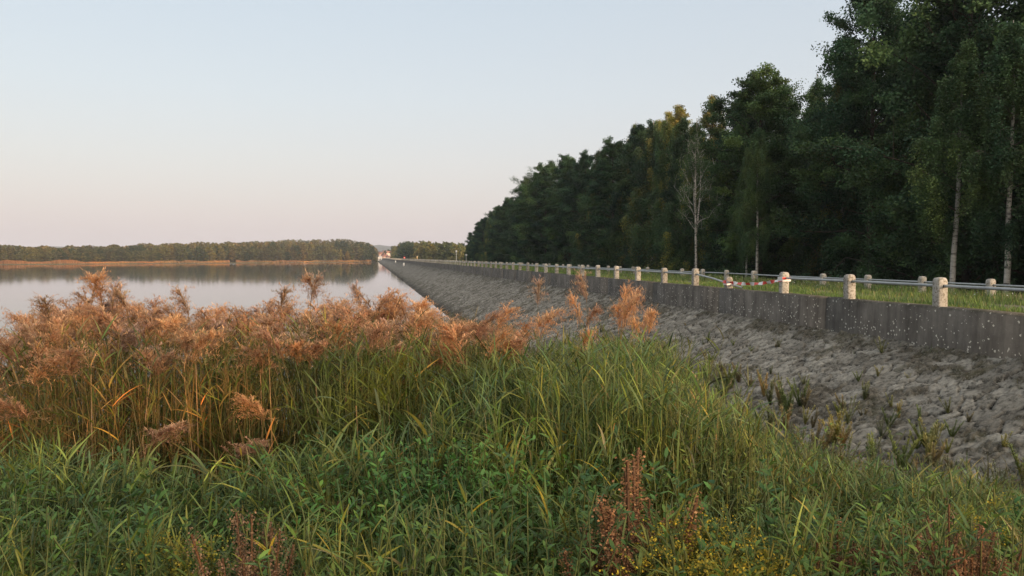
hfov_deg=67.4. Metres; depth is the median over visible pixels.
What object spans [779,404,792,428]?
weed
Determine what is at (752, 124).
alder tree
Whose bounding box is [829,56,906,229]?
alder tree
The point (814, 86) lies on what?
birch tree
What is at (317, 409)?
dry cane
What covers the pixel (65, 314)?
reed
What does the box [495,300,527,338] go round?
reed
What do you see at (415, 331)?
reed
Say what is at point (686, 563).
goldenrod
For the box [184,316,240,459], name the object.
reed
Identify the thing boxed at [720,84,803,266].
alder tree
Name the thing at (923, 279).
railing
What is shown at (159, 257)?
shore tree
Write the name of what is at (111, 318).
reed
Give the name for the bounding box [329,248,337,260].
shore tree
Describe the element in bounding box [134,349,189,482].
reed
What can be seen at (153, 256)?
shore tree
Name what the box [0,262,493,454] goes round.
water
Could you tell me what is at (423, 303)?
reed
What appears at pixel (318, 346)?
reed
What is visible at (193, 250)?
shore tree
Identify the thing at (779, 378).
weed
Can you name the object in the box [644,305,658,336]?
reed
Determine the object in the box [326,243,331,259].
shore tree
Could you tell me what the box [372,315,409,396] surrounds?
reed
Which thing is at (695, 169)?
birch tree
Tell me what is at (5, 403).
reed
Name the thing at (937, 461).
weed
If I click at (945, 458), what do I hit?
weed
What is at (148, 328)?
reed
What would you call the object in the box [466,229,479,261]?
alder tree
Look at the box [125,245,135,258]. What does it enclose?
shore tree
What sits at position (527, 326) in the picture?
reed
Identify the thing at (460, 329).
reed
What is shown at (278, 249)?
shore tree
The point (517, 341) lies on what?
reed
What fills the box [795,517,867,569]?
dock plant
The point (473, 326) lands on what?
reed
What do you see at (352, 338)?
reed
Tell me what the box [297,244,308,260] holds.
shore tree
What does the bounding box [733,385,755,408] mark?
weed
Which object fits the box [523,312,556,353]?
reed
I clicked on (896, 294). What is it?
crest grass
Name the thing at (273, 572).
dock plant
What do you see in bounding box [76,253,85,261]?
shore tree
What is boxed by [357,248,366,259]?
shore tree
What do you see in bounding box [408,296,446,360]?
reed
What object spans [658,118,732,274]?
birch tree
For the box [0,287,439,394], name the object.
reed plume haze
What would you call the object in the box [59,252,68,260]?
shore tree
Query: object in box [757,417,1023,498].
slope edge growth
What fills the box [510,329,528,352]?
reed
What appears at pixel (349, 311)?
reed
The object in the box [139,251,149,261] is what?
shore tree
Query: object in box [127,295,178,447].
reed
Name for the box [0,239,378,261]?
wood
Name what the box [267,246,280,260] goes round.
shore tree
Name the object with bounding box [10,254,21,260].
shore tree
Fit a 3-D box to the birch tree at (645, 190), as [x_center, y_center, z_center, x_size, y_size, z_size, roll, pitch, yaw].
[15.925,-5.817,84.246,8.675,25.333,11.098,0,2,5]
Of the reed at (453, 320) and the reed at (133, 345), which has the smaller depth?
the reed at (133, 345)
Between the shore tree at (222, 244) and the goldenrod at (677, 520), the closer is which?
the goldenrod at (677, 520)
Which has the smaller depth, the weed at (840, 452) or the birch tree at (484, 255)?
the weed at (840, 452)
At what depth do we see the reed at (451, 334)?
7.18 m
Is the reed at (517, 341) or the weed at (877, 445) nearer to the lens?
the reed at (517, 341)
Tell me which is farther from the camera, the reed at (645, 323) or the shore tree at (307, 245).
the shore tree at (307, 245)
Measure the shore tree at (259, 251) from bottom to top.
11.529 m
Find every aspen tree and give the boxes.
[649,104,692,184]
[659,110,674,127]
[679,94,724,224]
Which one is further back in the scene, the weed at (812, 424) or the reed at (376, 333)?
the weed at (812, 424)
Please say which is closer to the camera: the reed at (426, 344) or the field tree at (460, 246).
the reed at (426, 344)
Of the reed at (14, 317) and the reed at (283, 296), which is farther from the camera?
the reed at (283, 296)
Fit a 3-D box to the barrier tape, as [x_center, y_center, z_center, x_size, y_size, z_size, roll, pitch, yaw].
[7.186,-0.208,22.849,0.349,0.365,3.667,0,2,-10]
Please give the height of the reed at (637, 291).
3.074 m
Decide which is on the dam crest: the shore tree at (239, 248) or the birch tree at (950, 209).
the birch tree at (950, 209)
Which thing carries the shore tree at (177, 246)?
on the ground at (167, 263)
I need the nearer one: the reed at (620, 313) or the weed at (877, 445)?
the reed at (620, 313)
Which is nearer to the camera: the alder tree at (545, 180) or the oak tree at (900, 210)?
the oak tree at (900, 210)
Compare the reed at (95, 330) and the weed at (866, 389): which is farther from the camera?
the weed at (866, 389)
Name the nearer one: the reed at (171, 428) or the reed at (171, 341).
the reed at (171, 428)
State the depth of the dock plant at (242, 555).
3.12 m
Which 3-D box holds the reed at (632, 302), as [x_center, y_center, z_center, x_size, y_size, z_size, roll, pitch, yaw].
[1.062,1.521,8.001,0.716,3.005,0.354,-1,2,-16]
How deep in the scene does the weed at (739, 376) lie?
18.36 m
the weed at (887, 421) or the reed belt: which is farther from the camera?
the reed belt
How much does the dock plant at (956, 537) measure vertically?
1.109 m
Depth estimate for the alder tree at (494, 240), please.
176.10 m
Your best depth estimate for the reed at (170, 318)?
8.23 m
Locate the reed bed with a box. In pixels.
[0,304,751,506]
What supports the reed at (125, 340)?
on the bank
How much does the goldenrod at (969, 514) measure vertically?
1.148 m
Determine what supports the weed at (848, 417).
on the stone slope
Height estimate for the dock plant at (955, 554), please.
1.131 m
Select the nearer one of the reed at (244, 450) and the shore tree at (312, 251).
the reed at (244, 450)
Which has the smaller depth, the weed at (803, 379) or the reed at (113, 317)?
the reed at (113, 317)
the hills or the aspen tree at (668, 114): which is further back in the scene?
the hills
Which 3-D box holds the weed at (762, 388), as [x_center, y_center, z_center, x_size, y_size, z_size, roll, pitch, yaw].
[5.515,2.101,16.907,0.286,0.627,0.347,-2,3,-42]
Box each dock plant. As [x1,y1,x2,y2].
[182,506,296,575]
[236,555,309,575]
[558,513,635,575]
[574,448,705,575]
[599,494,665,574]
[789,534,874,575]
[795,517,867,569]
[825,531,923,575]
[850,512,937,575]
[892,528,967,575]
[914,538,1008,575]
[918,497,1023,575]
[927,522,1014,575]
[970,549,1023,575]
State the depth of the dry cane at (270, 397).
6.58 m
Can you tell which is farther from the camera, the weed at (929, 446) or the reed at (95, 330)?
the weed at (929, 446)
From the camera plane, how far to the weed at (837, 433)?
13.42 m
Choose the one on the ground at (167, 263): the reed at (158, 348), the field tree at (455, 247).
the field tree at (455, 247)
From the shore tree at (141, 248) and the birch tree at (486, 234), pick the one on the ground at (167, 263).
the shore tree at (141, 248)
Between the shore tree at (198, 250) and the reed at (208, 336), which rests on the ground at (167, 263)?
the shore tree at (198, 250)
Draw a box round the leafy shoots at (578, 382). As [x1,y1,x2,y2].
[0,326,1023,575]
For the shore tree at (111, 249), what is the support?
on the ground at (167, 263)
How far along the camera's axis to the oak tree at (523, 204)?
135.92 m
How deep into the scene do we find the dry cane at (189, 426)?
6.49 m
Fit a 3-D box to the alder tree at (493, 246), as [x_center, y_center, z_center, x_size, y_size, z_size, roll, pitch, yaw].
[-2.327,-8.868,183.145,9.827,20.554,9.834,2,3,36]
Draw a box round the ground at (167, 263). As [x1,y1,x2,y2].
[0,258,377,264]
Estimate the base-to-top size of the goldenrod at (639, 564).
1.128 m
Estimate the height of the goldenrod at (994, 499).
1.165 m
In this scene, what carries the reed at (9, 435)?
on the bank
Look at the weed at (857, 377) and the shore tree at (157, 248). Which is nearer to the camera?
the weed at (857, 377)
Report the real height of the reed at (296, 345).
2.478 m
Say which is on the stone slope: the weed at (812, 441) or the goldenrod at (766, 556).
the weed at (812, 441)
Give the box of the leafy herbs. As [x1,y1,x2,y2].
[0,410,1023,575]
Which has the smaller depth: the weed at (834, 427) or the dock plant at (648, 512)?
the dock plant at (648, 512)
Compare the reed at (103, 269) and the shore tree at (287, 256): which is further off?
the shore tree at (287, 256)
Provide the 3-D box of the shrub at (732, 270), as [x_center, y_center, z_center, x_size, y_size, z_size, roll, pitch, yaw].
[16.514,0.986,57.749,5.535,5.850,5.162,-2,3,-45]
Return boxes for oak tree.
[484,205,499,221]
[491,175,534,264]
[491,197,516,262]
[501,160,562,264]
[683,62,832,278]
[787,0,1023,294]
[808,8,957,286]
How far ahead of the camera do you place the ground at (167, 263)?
560.83 m
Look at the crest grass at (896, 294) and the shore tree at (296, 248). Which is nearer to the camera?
the crest grass at (896, 294)
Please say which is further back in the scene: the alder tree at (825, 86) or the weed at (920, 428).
the alder tree at (825, 86)
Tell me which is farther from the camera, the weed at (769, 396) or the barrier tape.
the barrier tape
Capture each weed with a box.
[698,354,718,379]
[707,351,719,362]
[712,364,727,392]
[716,363,737,387]
[716,396,729,414]
[719,361,725,374]
[720,378,732,396]
[722,362,738,388]
[731,362,742,381]
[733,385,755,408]
[744,371,753,385]
[756,370,767,396]
[758,400,782,427]
[759,375,775,404]
[762,400,775,418]
[774,373,782,384]
[774,380,786,406]
[775,381,793,413]
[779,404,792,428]
[784,420,798,436]
[786,377,809,405]
[795,429,829,456]
[799,374,809,383]
[800,385,811,407]
[803,405,815,424]
[810,408,818,427]
[810,419,821,445]
[819,415,837,443]
[820,422,835,451]
[825,404,846,431]
[827,417,845,437]
[831,431,860,459]
[831,443,845,464]
[832,422,848,436]
[833,402,840,412]
[835,393,845,408]
[835,421,853,448]
[838,393,859,423]
[852,370,863,380]
[862,381,869,399]
[864,433,881,460]
[867,431,877,474]
[874,336,887,353]
[876,416,894,436]
[882,408,900,426]
[885,393,892,405]
[886,427,922,467]
[897,399,902,411]
[899,454,915,469]
[907,419,938,447]
[909,430,928,448]
[916,404,921,418]
[919,417,940,446]
[921,423,946,463]
[927,438,947,466]
[929,453,944,483]
[938,397,950,412]
[941,438,954,452]
[944,419,963,436]
[944,454,953,467]
[945,454,962,477]
[965,412,973,421]
[972,463,1004,488]
[980,459,1017,493]
[1000,431,1012,446]
[1005,442,1023,480]
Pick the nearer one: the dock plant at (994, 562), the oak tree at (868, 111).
the dock plant at (994, 562)
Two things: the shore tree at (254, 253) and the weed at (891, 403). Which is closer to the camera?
the weed at (891, 403)
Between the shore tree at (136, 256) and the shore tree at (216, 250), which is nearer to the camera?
the shore tree at (136, 256)
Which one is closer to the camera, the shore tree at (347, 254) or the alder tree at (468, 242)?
the alder tree at (468, 242)
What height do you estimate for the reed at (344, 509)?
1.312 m
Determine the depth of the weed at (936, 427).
11.90 m
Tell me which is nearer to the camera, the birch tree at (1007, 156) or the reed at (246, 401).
the reed at (246, 401)
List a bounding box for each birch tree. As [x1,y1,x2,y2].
[475,220,491,261]
[482,219,493,261]
[571,151,616,268]
[575,159,625,267]
[603,124,648,270]
[616,120,671,270]
[624,119,691,270]
[645,115,732,272]
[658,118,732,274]
[670,133,722,267]
[710,127,777,265]
[726,147,767,276]
[732,127,779,278]
[773,75,835,274]
[786,64,892,281]
[824,4,1023,290]
[892,15,994,289]
[901,38,1008,291]
[951,20,1023,295]
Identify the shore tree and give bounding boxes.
[0,247,7,259]
[7,247,14,258]
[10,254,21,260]
[16,253,22,260]
[17,249,28,261]
[28,254,35,261]
[30,249,42,261]
[36,249,46,261]
[45,250,54,260]
[51,251,62,259]
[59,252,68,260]
[69,250,78,260]
[75,248,86,259]
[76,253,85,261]
[83,253,91,261]
[86,249,99,261]
[94,254,103,261]
[103,249,110,261]
[105,247,117,261]
[105,251,114,261]
[109,253,118,261]
[117,252,129,260]
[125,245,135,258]
[130,250,140,261]
[132,245,139,260]
[138,245,145,260]
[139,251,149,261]
[149,253,155,261]
[153,246,162,260]
[156,253,162,260]
[157,248,170,260]
[167,249,174,260]
[169,244,178,260]
[174,245,186,260]
[176,246,189,260]
[188,251,193,259]
[189,248,197,260]
[193,247,203,261]
[199,249,208,261]
[204,247,215,260]
[212,245,221,260]
[218,243,228,259]
[218,249,226,260]
[221,245,233,260]
[227,249,235,261]
[235,245,246,260]
[242,246,250,260]
[243,252,249,260]
[248,248,257,260]
[252,248,263,260]
[255,248,260,260]
[257,242,263,250]
[260,250,269,260]
[263,247,275,260]
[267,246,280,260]
[274,246,281,260]
[284,252,290,260]
[285,244,291,256]
[289,243,296,260]
[290,250,298,259]
[293,245,301,260]
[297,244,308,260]
[305,243,316,260]
[308,244,317,260]
[315,245,323,259]
[317,244,327,260]
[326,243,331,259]
[327,243,337,259]
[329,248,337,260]
[336,241,348,260]
[343,251,350,259]
[346,247,355,260]
[349,243,362,259]
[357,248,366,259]
[363,245,370,259]
[368,246,376,261]
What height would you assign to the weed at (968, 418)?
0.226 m
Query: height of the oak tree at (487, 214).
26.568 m
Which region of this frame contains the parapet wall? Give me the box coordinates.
[385,259,1023,359]
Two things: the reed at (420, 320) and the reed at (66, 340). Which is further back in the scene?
the reed at (66, 340)
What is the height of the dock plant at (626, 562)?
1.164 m
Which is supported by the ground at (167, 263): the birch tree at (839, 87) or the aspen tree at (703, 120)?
the aspen tree at (703, 120)
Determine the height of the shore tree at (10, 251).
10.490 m
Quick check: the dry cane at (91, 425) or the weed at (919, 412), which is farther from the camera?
the weed at (919, 412)
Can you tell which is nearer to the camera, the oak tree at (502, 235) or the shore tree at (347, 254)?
the oak tree at (502, 235)
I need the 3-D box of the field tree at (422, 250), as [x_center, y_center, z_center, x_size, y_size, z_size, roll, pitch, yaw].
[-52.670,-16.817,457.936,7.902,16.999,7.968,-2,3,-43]
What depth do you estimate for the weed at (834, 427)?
13.51 m
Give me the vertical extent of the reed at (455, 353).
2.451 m
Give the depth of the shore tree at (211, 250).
608.43 m
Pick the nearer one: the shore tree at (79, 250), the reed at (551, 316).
the reed at (551, 316)
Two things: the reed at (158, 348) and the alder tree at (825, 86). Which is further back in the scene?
the alder tree at (825, 86)
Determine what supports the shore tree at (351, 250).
on the ground at (167, 263)
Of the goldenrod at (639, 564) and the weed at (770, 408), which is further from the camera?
the weed at (770, 408)
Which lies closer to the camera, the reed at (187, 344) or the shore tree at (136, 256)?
the reed at (187, 344)
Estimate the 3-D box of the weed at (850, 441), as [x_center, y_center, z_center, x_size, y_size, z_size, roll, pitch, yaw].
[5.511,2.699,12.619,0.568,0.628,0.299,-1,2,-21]
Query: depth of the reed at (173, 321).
7.76 m
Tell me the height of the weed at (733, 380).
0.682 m
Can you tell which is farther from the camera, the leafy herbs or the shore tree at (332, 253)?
the shore tree at (332, 253)
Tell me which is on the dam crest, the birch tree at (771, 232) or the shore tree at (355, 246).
the birch tree at (771, 232)
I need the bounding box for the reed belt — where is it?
[0,260,370,263]
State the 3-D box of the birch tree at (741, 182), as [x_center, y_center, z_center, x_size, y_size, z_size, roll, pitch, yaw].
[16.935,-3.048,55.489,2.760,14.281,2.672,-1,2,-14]
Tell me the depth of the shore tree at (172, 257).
583.34 m
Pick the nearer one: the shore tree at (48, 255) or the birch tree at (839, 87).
the birch tree at (839, 87)
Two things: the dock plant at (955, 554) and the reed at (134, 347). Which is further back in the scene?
the reed at (134, 347)
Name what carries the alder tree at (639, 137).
on the dam crest
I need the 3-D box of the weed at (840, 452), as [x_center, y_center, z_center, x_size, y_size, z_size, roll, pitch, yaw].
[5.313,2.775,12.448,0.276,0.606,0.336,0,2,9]
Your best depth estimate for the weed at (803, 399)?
15.37 m
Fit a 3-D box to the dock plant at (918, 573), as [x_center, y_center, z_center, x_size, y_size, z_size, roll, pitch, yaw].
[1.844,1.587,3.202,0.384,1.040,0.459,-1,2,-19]
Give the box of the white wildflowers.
[650,273,1015,308]
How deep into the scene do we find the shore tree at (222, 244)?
630.42 m
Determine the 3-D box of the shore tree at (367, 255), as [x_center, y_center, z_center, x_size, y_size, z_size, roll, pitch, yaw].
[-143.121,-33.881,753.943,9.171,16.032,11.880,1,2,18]
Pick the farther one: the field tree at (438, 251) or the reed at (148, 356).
the field tree at (438, 251)
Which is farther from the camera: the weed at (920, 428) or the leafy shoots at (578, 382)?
the weed at (920, 428)
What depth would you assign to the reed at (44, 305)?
7.71 m
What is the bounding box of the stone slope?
[378,259,1023,491]
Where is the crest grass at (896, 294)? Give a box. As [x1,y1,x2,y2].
[432,261,1023,312]
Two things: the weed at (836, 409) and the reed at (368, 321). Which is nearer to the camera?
the reed at (368, 321)
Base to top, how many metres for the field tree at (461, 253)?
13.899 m
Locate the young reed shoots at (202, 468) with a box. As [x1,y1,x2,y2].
[1,378,877,565]
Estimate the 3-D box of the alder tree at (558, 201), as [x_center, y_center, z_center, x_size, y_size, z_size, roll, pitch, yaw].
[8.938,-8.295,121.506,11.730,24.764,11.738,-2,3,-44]
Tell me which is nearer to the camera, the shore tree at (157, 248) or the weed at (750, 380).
the weed at (750, 380)
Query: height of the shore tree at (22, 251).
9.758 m
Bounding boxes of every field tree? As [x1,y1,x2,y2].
[401,241,413,258]
[402,244,411,257]
[412,246,421,258]
[417,246,424,258]
[421,246,431,259]
[426,247,436,259]
[434,248,440,259]
[441,245,451,259]
[447,245,461,260]
[454,250,464,260]
[457,243,464,251]
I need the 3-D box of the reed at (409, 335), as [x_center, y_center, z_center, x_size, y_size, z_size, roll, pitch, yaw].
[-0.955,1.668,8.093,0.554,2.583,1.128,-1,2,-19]
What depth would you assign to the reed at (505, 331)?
7.22 m
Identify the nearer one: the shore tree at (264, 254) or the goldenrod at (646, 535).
the goldenrod at (646, 535)
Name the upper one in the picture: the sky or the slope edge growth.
the sky
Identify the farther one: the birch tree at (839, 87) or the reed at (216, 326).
the birch tree at (839, 87)
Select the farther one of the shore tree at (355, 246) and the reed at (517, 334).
the shore tree at (355, 246)
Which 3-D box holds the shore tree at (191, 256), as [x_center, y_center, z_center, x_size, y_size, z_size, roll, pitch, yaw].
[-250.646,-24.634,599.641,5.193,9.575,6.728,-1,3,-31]
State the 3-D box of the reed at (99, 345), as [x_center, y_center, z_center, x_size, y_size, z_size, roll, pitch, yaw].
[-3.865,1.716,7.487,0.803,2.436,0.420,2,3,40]
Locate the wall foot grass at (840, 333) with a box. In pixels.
[512,281,1017,382]
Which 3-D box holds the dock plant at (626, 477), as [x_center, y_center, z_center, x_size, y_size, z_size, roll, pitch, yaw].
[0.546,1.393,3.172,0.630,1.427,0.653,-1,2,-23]
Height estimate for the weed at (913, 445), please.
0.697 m
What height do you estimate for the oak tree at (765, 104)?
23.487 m
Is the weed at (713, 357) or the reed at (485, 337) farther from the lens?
the weed at (713, 357)
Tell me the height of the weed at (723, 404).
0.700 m
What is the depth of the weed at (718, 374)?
18.27 m
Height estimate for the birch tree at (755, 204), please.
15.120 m
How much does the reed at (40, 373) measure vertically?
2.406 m
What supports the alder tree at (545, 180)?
on the dam crest
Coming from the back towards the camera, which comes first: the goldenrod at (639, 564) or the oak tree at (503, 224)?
the oak tree at (503, 224)
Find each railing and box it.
[383,258,1023,306]
[449,260,1023,297]
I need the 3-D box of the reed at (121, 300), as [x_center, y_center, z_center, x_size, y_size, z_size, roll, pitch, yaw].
[-3.999,1.501,8.253,0.437,3.128,0.725,2,3,40]
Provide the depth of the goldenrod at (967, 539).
4.08 m
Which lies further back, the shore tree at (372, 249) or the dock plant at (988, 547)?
the shore tree at (372, 249)
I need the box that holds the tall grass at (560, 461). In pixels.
[0,321,1023,575]
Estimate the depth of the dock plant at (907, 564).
3.17 m
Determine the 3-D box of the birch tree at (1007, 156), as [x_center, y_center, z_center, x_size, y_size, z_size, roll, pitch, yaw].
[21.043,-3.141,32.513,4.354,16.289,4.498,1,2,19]
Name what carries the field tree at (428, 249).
on the ground at (167, 263)
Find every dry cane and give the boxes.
[91,374,92,471]
[140,336,155,465]
[184,378,195,483]
[195,360,199,481]
[259,348,262,459]
[267,327,273,473]
[315,380,319,446]
[345,348,345,448]
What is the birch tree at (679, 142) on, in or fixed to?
on the dam crest
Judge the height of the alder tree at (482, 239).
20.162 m
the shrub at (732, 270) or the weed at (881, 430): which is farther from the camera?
the shrub at (732, 270)
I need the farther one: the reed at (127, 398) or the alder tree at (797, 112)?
the alder tree at (797, 112)
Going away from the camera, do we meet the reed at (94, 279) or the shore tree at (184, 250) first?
the reed at (94, 279)
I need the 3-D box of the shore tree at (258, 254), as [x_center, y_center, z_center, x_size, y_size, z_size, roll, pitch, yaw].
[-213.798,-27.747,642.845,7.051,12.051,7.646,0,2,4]
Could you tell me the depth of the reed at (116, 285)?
8.63 m
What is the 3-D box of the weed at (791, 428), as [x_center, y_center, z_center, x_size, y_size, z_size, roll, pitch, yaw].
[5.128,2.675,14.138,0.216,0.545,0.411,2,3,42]
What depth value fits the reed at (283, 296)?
8.50 m
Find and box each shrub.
[712,262,744,277]
[791,272,818,281]
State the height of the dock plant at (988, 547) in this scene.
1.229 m
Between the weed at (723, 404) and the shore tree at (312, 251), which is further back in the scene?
the shore tree at (312, 251)
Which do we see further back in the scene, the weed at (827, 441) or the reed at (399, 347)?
the weed at (827, 441)
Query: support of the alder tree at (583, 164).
on the dam crest
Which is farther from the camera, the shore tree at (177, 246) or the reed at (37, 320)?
the shore tree at (177, 246)
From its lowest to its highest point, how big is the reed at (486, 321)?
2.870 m
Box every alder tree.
[459,232,472,261]
[464,234,473,260]
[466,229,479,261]
[467,217,491,262]
[468,221,485,260]
[484,211,502,262]
[487,200,509,262]
[504,172,548,263]
[507,186,538,263]
[511,166,567,265]
[527,157,584,266]
[541,153,582,265]
[556,149,597,267]
[567,135,637,268]
[594,119,681,269]
[693,90,817,278]
[701,97,775,268]
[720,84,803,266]
[764,0,935,290]
[787,54,870,262]
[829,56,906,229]
[942,0,1023,296]
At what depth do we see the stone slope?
16.34 m
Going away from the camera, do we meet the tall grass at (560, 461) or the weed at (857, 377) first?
the tall grass at (560, 461)
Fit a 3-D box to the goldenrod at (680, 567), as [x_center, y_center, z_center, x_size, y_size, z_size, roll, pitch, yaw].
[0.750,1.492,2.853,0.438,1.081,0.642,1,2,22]
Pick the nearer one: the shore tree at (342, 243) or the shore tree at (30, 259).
the shore tree at (30, 259)
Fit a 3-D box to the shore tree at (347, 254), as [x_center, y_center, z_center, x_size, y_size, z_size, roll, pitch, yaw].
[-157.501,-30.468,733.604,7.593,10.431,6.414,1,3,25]
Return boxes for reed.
[0,307,83,464]
[0,319,84,476]
[0,337,55,436]
[0,352,46,458]
[0,365,29,427]
[0,376,27,464]
[0,395,79,471]
[1,351,67,462]
[2,348,87,452]
[6,325,81,456]
[23,291,67,434]
[27,340,106,474]
[29,312,77,431]
[31,320,78,422]
[35,314,96,473]
[42,328,90,400]
[46,311,92,462]
[56,310,97,420]
[63,311,94,445]
[67,297,160,464]
[69,323,152,470]
[72,267,124,453]
[73,313,125,468]
[77,267,112,455]
[85,315,169,449]
[86,337,137,468]
[86,382,160,450]
[93,298,121,445]
[95,277,136,478]
[95,306,129,361]
[102,284,162,464]
[108,299,130,330]
[110,322,166,464]
[115,320,155,448]
[117,314,148,433]
[126,346,217,486]
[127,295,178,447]
[127,313,183,456]
[128,316,192,451]
[131,419,193,470]
[134,342,186,485]
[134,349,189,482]
[145,314,187,470]
[157,328,216,490]
[159,283,216,461]
[159,325,236,489]
[161,317,213,473]
[167,323,242,441]
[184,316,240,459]
[201,302,230,357]
[216,341,292,447]
[220,436,271,489]
[224,312,264,453]
[226,391,279,475]
[241,323,312,466]
[249,313,308,442]
[251,313,302,440]
[260,281,299,427]
[264,303,302,445]
[266,335,341,455]
[275,327,312,452]
[278,337,334,469]
[282,269,331,440]
[283,316,305,369]
[289,308,311,329]
[297,269,319,326]
[299,316,370,408]
[303,307,377,420]
[309,313,346,427]
[321,300,381,404]
[324,501,377,523]
[326,302,349,353]
[331,318,368,415]
[334,317,407,451]
[337,344,381,395]
[338,308,386,377]
[344,279,370,304]
[352,316,404,426]
[363,340,413,436]
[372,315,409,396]
[375,307,448,452]
[380,293,408,356]
[394,318,435,426]
[396,298,461,372]
[397,324,427,404]
[403,296,430,409]
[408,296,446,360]
[410,341,465,401]
[413,331,438,411]
[427,318,490,433]
[431,321,476,365]
[431,327,469,361]
[434,320,477,380]
[436,340,477,364]
[443,313,461,364]
[448,319,479,383]
[456,305,509,375]
[458,320,505,352]
[470,324,516,395]
[471,329,493,349]
[488,337,530,373]
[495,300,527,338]
[500,333,527,422]
[506,317,538,339]
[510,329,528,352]
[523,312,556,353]
[526,274,548,356]
[529,306,566,361]
[564,289,588,373]
[570,268,588,332]
[570,302,603,361]
[575,326,602,356]
[606,303,627,339]
[609,291,644,390]
[612,280,638,371]
[617,301,638,352]
[625,285,646,351]
[626,317,644,341]
[635,305,660,340]
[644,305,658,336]
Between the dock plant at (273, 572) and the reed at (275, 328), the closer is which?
the dock plant at (273, 572)
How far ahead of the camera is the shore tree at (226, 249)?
622.46 m
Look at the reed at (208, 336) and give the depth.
5.88 m
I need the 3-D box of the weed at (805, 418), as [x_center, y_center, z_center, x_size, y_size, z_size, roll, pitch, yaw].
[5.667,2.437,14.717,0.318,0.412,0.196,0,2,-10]
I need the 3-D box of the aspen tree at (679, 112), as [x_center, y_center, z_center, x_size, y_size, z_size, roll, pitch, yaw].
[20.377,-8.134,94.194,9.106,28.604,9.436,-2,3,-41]
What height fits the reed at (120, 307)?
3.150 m
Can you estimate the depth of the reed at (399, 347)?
6.93 m
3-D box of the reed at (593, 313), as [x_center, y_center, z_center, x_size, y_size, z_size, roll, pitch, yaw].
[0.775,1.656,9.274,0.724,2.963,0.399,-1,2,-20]
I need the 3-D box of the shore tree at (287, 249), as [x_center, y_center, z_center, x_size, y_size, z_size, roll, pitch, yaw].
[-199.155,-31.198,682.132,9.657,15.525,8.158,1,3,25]
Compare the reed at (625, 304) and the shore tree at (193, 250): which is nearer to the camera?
the reed at (625, 304)
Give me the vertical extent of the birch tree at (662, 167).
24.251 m
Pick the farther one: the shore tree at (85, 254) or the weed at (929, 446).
the shore tree at (85, 254)
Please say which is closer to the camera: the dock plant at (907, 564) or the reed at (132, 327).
the dock plant at (907, 564)
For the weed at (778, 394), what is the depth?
15.81 m
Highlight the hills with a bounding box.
[49,245,390,252]
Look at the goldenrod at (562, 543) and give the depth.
3.54 m
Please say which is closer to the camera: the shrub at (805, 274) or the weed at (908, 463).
the weed at (908, 463)
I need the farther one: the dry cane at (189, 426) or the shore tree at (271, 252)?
the shore tree at (271, 252)
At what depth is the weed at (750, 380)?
17.76 m
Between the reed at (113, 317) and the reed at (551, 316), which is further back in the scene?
the reed at (113, 317)
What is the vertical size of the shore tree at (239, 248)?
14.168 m
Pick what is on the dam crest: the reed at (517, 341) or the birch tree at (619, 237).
the birch tree at (619, 237)
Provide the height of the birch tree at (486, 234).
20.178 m
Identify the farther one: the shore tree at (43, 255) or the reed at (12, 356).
the shore tree at (43, 255)
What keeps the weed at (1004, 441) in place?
on the stone slope
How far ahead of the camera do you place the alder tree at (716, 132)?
80.86 m
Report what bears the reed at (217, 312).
on the bank
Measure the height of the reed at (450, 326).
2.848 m
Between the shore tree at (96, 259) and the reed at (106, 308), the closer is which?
the reed at (106, 308)
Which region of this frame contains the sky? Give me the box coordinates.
[0,0,1013,247]
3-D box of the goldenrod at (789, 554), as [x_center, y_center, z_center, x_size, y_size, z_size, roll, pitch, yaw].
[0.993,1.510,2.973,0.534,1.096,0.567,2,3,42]
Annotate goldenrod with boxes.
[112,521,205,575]
[158,530,236,575]
[531,512,605,575]
[536,534,597,575]
[596,524,757,575]
[629,514,797,575]
[630,515,775,575]
[642,500,759,575]
[654,542,740,575]
[657,525,803,575]
[665,522,786,575]
[666,541,763,575]
[670,517,821,575]
[729,532,781,574]
[731,518,813,575]
[942,515,1023,575]
[951,501,1018,556]
[963,488,1023,570]
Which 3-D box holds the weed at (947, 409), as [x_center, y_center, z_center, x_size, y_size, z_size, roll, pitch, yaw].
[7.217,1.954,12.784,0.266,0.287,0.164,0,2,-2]
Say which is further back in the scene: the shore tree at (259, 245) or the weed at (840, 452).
the shore tree at (259, 245)
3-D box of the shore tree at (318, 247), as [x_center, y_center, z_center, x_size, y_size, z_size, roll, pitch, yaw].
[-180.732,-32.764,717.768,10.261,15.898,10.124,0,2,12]
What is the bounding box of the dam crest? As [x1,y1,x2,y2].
[626,277,1023,309]
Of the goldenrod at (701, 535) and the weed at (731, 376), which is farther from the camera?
the weed at (731, 376)
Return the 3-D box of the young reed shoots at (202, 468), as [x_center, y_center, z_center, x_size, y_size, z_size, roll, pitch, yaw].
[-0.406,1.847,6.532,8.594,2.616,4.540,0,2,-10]
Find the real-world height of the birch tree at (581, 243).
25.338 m
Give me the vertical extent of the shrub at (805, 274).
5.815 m
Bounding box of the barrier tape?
[722,276,790,285]
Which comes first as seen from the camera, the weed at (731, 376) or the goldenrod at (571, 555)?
the goldenrod at (571, 555)
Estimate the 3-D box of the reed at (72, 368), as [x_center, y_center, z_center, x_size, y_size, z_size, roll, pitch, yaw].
[-3.575,1.609,6.276,0.550,2.446,0.954,-1,2,-20]
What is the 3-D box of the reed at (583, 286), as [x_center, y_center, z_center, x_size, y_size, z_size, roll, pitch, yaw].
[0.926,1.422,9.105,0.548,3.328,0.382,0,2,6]

